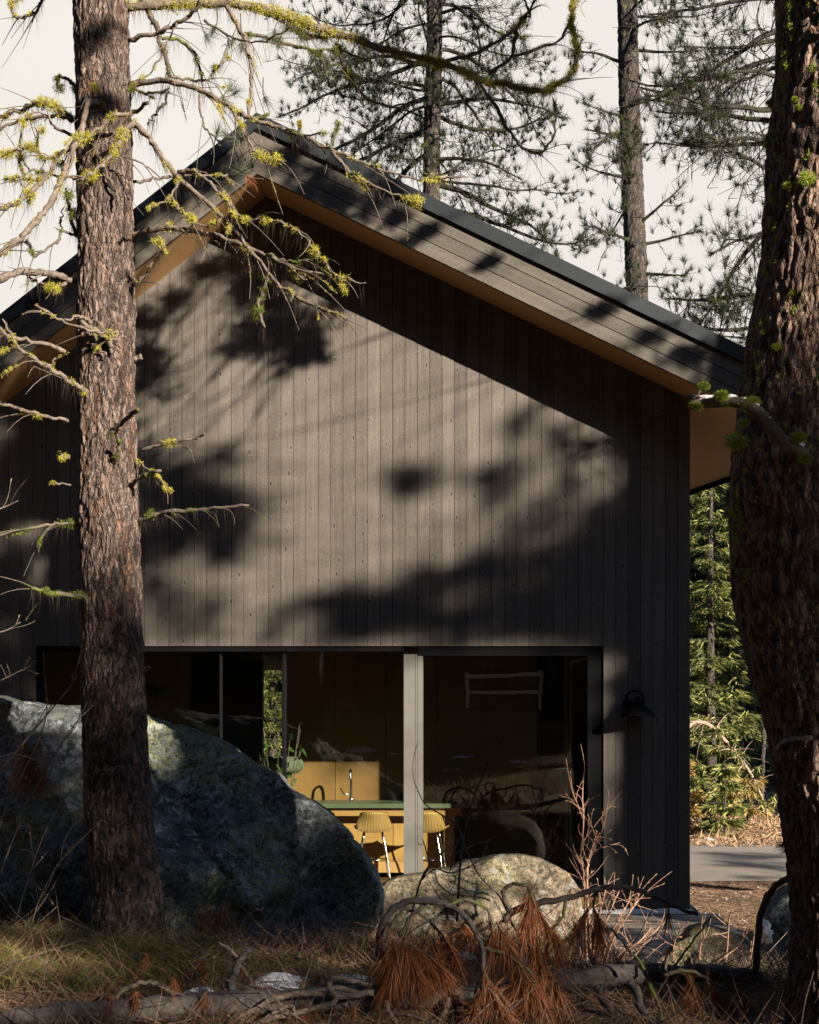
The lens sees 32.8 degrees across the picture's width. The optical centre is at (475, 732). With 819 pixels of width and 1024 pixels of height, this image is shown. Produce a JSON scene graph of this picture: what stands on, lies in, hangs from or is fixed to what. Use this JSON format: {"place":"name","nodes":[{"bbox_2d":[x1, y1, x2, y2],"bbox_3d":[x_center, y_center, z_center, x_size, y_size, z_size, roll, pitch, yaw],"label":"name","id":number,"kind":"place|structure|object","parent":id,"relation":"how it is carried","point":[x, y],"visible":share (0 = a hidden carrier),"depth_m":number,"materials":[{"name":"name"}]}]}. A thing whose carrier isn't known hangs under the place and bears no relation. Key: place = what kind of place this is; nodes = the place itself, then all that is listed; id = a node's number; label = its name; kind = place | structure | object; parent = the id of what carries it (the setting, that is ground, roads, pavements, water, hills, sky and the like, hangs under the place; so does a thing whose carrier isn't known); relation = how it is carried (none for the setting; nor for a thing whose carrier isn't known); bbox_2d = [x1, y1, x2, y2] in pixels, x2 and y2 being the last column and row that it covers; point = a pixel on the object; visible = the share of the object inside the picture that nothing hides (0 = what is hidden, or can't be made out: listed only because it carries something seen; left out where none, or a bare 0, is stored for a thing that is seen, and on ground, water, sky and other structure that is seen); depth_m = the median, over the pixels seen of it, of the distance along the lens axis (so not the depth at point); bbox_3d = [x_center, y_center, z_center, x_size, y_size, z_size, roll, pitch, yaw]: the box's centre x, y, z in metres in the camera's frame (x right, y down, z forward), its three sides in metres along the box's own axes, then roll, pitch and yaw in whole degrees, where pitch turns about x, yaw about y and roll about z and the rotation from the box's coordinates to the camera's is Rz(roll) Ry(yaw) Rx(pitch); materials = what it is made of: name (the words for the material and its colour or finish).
{"place":"outdoors","nodes":[
{"label":"outdoors","id":0,"kind":"place"},
{"bbox_2d":[0,0,775,346],"label":"sky","id":1,"kind":"structure","parent":0,"point":[48,51],"materials":[{"name":"white"}]},
{"bbox_2d":[0,680,787,1023],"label":"ground","id":2,"kind":"structure","parent":0,"point":[698,906],"depth_m":7.62,"materials":[{"name":"brown soil"}]},
{"bbox_2d":[0,478,119,926],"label":"bare bush","id":3,"kind":"object","parent":2,"relation":"on","point":[14,790],"visible":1,"depth_m":8.76,"materials":[{"name":"plant"}]},
{"bbox_2d":[0,695,384,941],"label":"boulder","id":4,"kind":"object","parent":2,"relation":"on","point":[244,829],"visible":0.4,"depth_m":10.51,"materials":[{"name":"stone"}]},
{"bbox_2d":[4,729,57,806],"bbox_3d":[-3.145,0.261,9.764,0.395,0.605,0.448,0,0,-37],"label":"dead bough","id":5,"kind":"object","parent":4,"relation":"on","point":[31,774],"visible":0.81,"depth_m":9.73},
{"bbox_2d":[182,987,209,993],"bbox_3d":[-1.522,1.436,7.560,0.276,0.091,0.161,0,0,0],"label":"snow patch","id":6,"kind":"object","parent":2,"relation":"on","point":[193,990],"visible":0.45,"depth_m":7.57,"materials":[{"name":"white snow"}]},
{"bbox_2d":[180,898,240,942],"bbox_3d":[-1.842,1.368,9.453,0.490,0.531,0.395,0,0,-39],"label":"dead bough","id":7,"kind":"object","parent":2,"relation":"on","point":[221,913],"visible":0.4,"depth_m":9.44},
{"bbox_2d":[0,907,473,1023],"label":"fallen log","id":8,"kind":"object","parent":2,"relation":"on","point":[340,995],"visible":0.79,"depth_m":7.19,"materials":[{"name":"brown wood"}]},
{"bbox_2d":[264,670,281,756],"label":"fir tree","id":9,"kind":"object","parent":2,"relation":"on","point":[273,712],"visible":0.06,"depth_m":35.62,"materials":[{"name":"green plant"}]},
{"bbox_2d":[236,920,309,942],"bbox_3d":[-1.426,1.577,9.809,0.666,0.545,0.474,0,0,0],"label":"rock","id":10,"kind":"object","parent":2,"relation":"on","point":[252,928],"visible":0.08,"depth_m":9.62,"materials":[{"name":"stone"}]},
{"bbox_2d":[264,670,281,755],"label":"fir tree","id":11,"kind":"object","parent":2,"relation":"on","point":[280,707],"visible":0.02,"depth_m":39.85,"materials":[{"name":"green plant"}]},
{"bbox_2d":[255,972,307,989],"bbox_3d":[-1.087,1.403,7.722,0.431,0.129,0.347,0,0,19],"label":"snow patch","id":12,"kind":"object","parent":2,"relation":"on","point":[276,974],"visible":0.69,"depth_m":7.68,"materials":[{"name":"white snow"}]},
{"bbox_2d":[0,0,609,942],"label":"pine tree","id":13,"kind":"object","parent":2,"relation":"on","point":[122,866],"visible":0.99,"depth_m":9.03,"materials":[{"name":"green plant"}]},
{"bbox_2d":[333,974,368,981],"bbox_3d":[-0.720,1.407,7.820,0.282,0.080,0.325,0,0,-38],"label":"snow patch","id":14,"kind":"object","parent":2,"relation":"on","point":[364,977],"visible":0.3,"depth_m":7.80,"materials":[{"name":"white snow"}]},
{"bbox_2d":[0,113,744,912],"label":"cabin","id":15,"kind":"object","parent":2,"relation":"on","point":[472,467],"visible":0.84,"depth_m":14.58,"materials":[{"name":"dark steel"},{"name":"grey weathered wood boards"},{"name":"fir"}]},
{"bbox_2d":[256,756,303,773],"bbox_3d":[-2.626,0.961,16.882,1.053,1.338,0.676,0,0,0],"label":"armchair","id":16,"kind":"object","parent":15,"relation":"in","point":[273,761],"visible":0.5,"depth_m":16.64,"materials":[{"name":"green fabric"}]},
{"bbox_2d":[259,722,306,786],"bbox_3d":[-2.175,0.805,15.623,0.548,1.850,0.324,0,0,0],"label":"potted ficus","id":17,"kind":"object","parent":15,"relation":"on","point":[265,759],"visible":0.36,"depth_m":15.60,"materials":[{"name":"green plant"}]},
{"bbox_2d":[36,646,602,896],"bbox_3d":[-1.645,0.458,14.669,5.956,2.723,0.162,0,0,0],"label":"window","id":18,"kind":"structure","parent":15,"relation":"in","point":[413,664],"depth_m":14.60,"materials":[{"name":"grey metal"}]},
{"bbox_2d":[354,812,392,879],"bbox_3d":[-1.163,1.301,15.728,0.420,0.822,0.444,0,0,-7],"label":"bar stool","id":19,"kind":"object","parent":15,"relation":"on","point":[373,822],"visible":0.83,"depth_m":15.57,"materials":[{"name":"wicker"}]},
{"bbox_2d":[315,800,472,872],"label":"kitchen island","id":20,"kind":"structure","parent":15,"relation":"in","point":[346,812],"depth_m":16.44,"materials":[{"name":"fir wood"},{"name":"green stone"}]},
{"bbox_2d":[340,769,352,801],"bbox_3d":[-1.522,0.636,16.663,0.130,0.394,0.212,0,0,-41],"label":"faucet","id":21,"kind":"object","parent":20,"relation":"on","point":[350,779],"visible":1,"depth_m":16.69,"materials":[{"name":"metal"}]},
{"bbox_2d":[423,812,448,866],"bbox_3d":[-0.536,1.301,15.728,0.420,0.822,0.444,0,0,6],"label":"bar stool","id":22,"kind":"object","parent":15,"relation":"on","point":[433,822],"visible":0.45,"depth_m":15.56,"materials":[{"name":"metal"}]},
{"bbox_2d":[620,690,655,716],"bbox_3d":[1.674,-0.299,14.391,0.374,0.280,0.377,0,0,0],"label":"wall lamp","id":23,"kind":"object","parent":15,"relation":"attached to","point":[637,707],"visible":1,"depth_m":14.31,"materials":[{"name":"black metal"}]},
{"bbox_2d":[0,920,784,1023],"bbox_3d":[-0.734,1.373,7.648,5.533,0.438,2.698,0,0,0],"label":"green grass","id":24,"kind":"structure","parent":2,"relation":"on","point":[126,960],"depth_m":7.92,"materials":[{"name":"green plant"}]},
{"bbox_2d":[0,881,787,1023],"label":"grass","id":25,"kind":"structure","parent":2,"relation":"on","point":[80,931],"depth_m":8.11,"materials":[{"name":"brown plant"}]},
{"bbox_2d":[0,880,814,1023],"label":"dead twigs","id":26,"kind":"object","parent":2,"relation":"on","point":[253,984],"visible":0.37,"depth_m":7.79,"materials":[{"name":"brown plant"}]},
{"bbox_2d":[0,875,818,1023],"bbox_3d":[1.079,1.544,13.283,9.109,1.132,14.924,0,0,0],"label":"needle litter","id":27,"kind":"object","parent":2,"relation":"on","point":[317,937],"visible":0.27,"depth_m":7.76,"materials":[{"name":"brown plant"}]},
{"bbox_2d":[257,0,598,258],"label":"pine tree","id":28,"kind":"object","parent":2,"relation":"on","point":[434,98],"visible":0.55,"depth_m":26.72,"materials":[{"name":"green plant"}]},
{"bbox_2d":[365,821,490,947],"bbox_3d":[-0.283,0.962,8.580,0.791,0.878,0.411,0,0,0],"label":"sapling","id":29,"kind":"object","parent":2,"relation":"on","point":[424,875],"visible":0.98,"depth_m":8.51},
{"bbox_2d":[413,736,499,921],"bbox_3d":[-0.127,0.608,8.880,0.565,1.185,0.307,0,0,0],"label":"sapling","id":30,"kind":"object","parent":2,"relation":"on","point":[459,874],"visible":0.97,"depth_m":8.90,"materials":[{"name":"brown plant"}]},
{"bbox_2d":[369,853,581,959],"bbox_3d":[-0.045,1.638,11.671,1.866,1.284,1.277,0,0,0],"label":"boulder","id":31,"kind":"object","parent":2,"relation":"on","point":[497,872],"visible":0.34,"depth_m":11.38,"materials":[{"name":"stone"}]},
{"bbox_2d":[460,834,529,948],"bbox_3d":[0.095,0.986,8.237,0.500,0.751,0.365,0,0,-26],"label":"sapling","id":32,"kind":"object","parent":2,"relation":"on","point":[499,896],"visible":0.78,"depth_m":8.28,"materials":[{"name":"brown plant"}]},
{"bbox_2d":[264,482,773,791],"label":"forest","id":33,"kind":"object","parent":2,"relation":"on","point":[696,575],"visible":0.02,"depth_m":45.47,"materials":[{"name":"green plant"}]},
{"bbox_2d":[364,876,786,1023],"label":"fallen pine top","id":34,"kind":"object","parent":2,"relation":"on","point":[432,969],"visible":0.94,"depth_m":7.29,"materials":[{"name":"brown plant"}]},
{"bbox_2d":[548,744,680,963],"bbox_3d":[0.979,1.054,10.308,0.964,1.941,0.860,0,0,-34],"label":"bare shrub","id":35,"kind":"object","parent":2,"relation":"on","point":[588,859],"visible":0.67,"depth_m":10.22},
{"bbox_2d":[560,0,758,300],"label":"pine tree","id":36,"kind":"object","parent":2,"relation":"on","point":[628,135],"visible":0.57,"depth_m":22.83,"materials":[{"name":"green plant"}]},
{"bbox_2d":[570,913,784,970],"bbox_3d":[-1.838,1.973,12.761,8.724,0.164,3.618,0,0,0],"label":"rock","id":37,"kind":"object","parent":2,"relation":"on","point":[634,926],"depth_m":13.41,"materials":[{"name":"grey stone"}]},
{"bbox_2d":[582,908,692,913],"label":"snow ridge","id":38,"kind":"structure","parent":37,"relation":"on","point":[659,911],"depth_m":14.48,"materials":[{"name":"white snow"}]},
{"bbox_2d":[600,0,775,345],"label":"pine tree","id":39,"kind":"object","parent":2,"relation":"on","point":[720,110],"visible":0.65,"depth_m":16.68,"materials":[{"name":"green plant"}]},
{"bbox_2d":[690,760,704,814],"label":"fir tree","id":40,"kind":"object","parent":2,"relation":"on","point":[691,772],"visible":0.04,"depth_m":31.46,"materials":[{"name":"green plant"}]},
{"bbox_2d":[690,790,709,830],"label":"fir tree","id":41,"kind":"object","parent":2,"relation":"on","point":[696,796],"visible":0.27,"depth_m":27.35,"materials":[{"name":"green plant"}]},
{"bbox_2d":[646,904,754,964],"bbox_3d":[1.603,1.561,9.919,0.797,0.741,0.645,0,0,11],"label":"bare bush","id":42,"kind":"object","parent":2,"relation":"on","point":[699,947],"visible":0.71,"depth_m":10.04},
{"bbox_2d":[690,666,713,815],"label":"fir tree","id":43,"kind":"object","parent":2,"relation":"on","point":[699,783],"visible":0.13,"depth_m":28.66,"materials":[{"name":"green plant"}]},
{"bbox_2d":[690,581,715,706],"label":"fir tree","id":44,"kind":"object","parent":2,"relation":"on","point":[702,681],"visible":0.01,"depth_m":32.24,"materials":[{"name":"green plant"}]},
{"bbox_2d":[690,491,722,774],"bbox_3d":[6.456,-3.553,39.183,1.765,11.200,1.622,0,0,23],"label":"forest trunk","id":45,"kind":"object","parent":2,"relation":"on","point":[706,541],"visible":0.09,"depth_m":38.98,"materials":[{"name":"plant"}]},
{"bbox_2d":[690,487,741,789],"bbox_3d":[7.038,-3.480,40.019,1.828,11.200,1.940,0,0,29],"label":"forest trunk","id":46,"kind":"object","parent":2,"relation":"on","point":[722,597],"visible":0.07,"depth_m":39.98,"materials":[{"name":"plant"}]},
{"bbox_2d":[690,504,747,777],"bbox_3d":[4.551,-4.082,35.892,4.839,12.150,5.374,0,0,0],"label":"fir tree","id":47,"kind":"object","parent":2,"relation":"on","point":[717,651],"visible":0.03,"depth_m":35.88,"materials":[{"name":"green plant"}]},
{"bbox_2d":[690,722,749,819],"bbox_3d":[5.216,0.974,30.156,1.637,2.468,1.474,0,0,0],"label":"fir tree","id":48,"kind":"object","parent":2,"relation":"on","point":[711,752],"visible":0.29,"depth_m":29.93,"materials":[{"name":"green plant"}]},
{"bbox_2d":[663,923,777,974],"bbox_3d":[1.928,1.853,11.019,0.922,0.675,0.789,0,0,0],"label":"rock","id":49,"kind":"object","parent":2,"relation":"on","point":[689,933],"visible":0.23,"depth_m":10.77,"materials":[{"name":"stone"}]},
{"bbox_2d":[697,766,753,837],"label":"fir tree","id":50,"kind":"object","parent":2,"relation":"on","point":[722,810],"visible":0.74,"depth_m":26.45,"materials":[{"name":"green plant"}]},
{"bbox_2d":[695,493,756,758],"bbox_3d":[6.867,-3.489,37.913,1.727,11.200,2.020,0,0,22],"label":"forest trunk","id":51,"kind":"object","parent":2,"relation":"on","point":[724,636],"visible":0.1,"depth_m":37.83,"materials":[{"name":"plant"}]},
{"bbox_2d":[690,483,766,803],"bbox_3d":[5.553,-2.803,33.070,4.178,9.650,3.841,0,0,28],"label":"fir tree","id":52,"kind":"object","parent":2,"relation":"on","point":[709,611],"visible":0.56,"depth_m":32.95,"materials":[{"name":"green plant"}]},
{"bbox_2d":[690,482,772,802],"bbox_3d":[7.049,-4.006,36.896,5.209,12.150,4.822,0,0,0],"label":"fir tree","id":53,"kind":"object","parent":2,"relation":"on","point":[733,622],"visible":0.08,"depth_m":37.03,"materials":[{"name":"green plant"}]},
{"bbox_2d":[690,881,773,929],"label":"gravel","id":54,"kind":"structure","parent":2,"relation":"on","point":[730,897],"depth_m":17.28,"materials":[{"name":"gravel"}]},
{"bbox_2d":[717,648,747,803],"bbox_3d":[6.691,-3.539,34.186,1.801,11.200,1.995,0,0,0],"label":"forest trunk","id":55,"kind":"object","parent":2,"relation":"on","point":[742,739],"visible":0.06,"depth_m":33.97,"materials":[{"name":"plant"}]},
{"bbox_2d":[690,713,777,824],"bbox_3d":[4.966,0.779,27.561,2.519,2.323,1.146,0,0,0],"label":"bent sapling","id":56,"kind":"object","parent":2,"relation":"on","point":[736,753],"visible":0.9,"depth_m":27.53,"materials":[{"name":"plant"}]},
{"bbox_2d":[690,801,782,846],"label":"bank litter","id":57,"kind":"object","parent":2,"relation":"on","point":[699,842],"visible":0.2,"depth_m":26.14,"materials":[{"name":"beige plant"}]},
{"bbox_2d":[720,776,772,828],"bbox_3d":[5.393,1.535,27.821,1.173,1.325,1.057,0,0,0],"label":"dry shrub","id":58,"kind":"object","parent":2,"relation":"on","point":[753,810],"visible":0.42,"depth_m":27.69,"materials":[{"name":"yellow plant"}]},
{"bbox_2d":[682,0,818,1023],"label":"pine tree","id":59,"kind":"object","parent":2,"relation":"on","point":[772,512],"visible":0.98,"depth_m":6.77,"materials":[{"name":"brown plant"}]},
{"bbox_2d":[736,624,767,774],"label":"forest trunk","id":60,"kind":"object","parent":2,"relation":"on","point":[754,710],"visible":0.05,"depth_m":41.98,"materials":[{"name":"plant"}]},
{"bbox_2d":[737,648,768,817],"bbox_3d":[6.525,-3.466,31.024,1.757,11.200,1.891,0,0,0],"label":"forest trunk","id":61,"kind":"object","parent":2,"relation":"on","point":[763,736],"visible":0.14,"depth_m":30.96,"materials":[{"name":"grey wood"}]},
{"bbox_2d":[755,885,790,967],"bbox_3d":[2.733,1.659,11.452,0.904,0.876,0.819,0,0,0],"label":"rock","id":62,"kind":"object","parent":2,"relation":"on","point":[777,914],"visible":0.15,"depth_m":11.20,"materials":[{"name":"stone"}]},
{"bbox_2d":[761,918,772,943],"bbox_3d":[2.229,1.537,10.748,0.137,0.216,0.126,0,0,-44],"label":"snow patch","id":63,"kind":"object","parent":62,"relation":"on","point":[766,930],"visible":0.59,"depth_m":10.72,"materials":[{"name":"white snow"}]},
{"bbox_2d":[777,0,818,382],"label":"pine tree","id":64,"kind":"object","parent":2,"relation":"on","point":[806,34],"visible":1,"depth_m":3.92,"materials":[{"name":"green plant"}]},
{"bbox_2d":[690,844,786,881],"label":"driveway","id":65,"kind":"structure","parent":0,"point":[733,863],"depth_m":20.98,"materials":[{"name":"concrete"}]}
]}

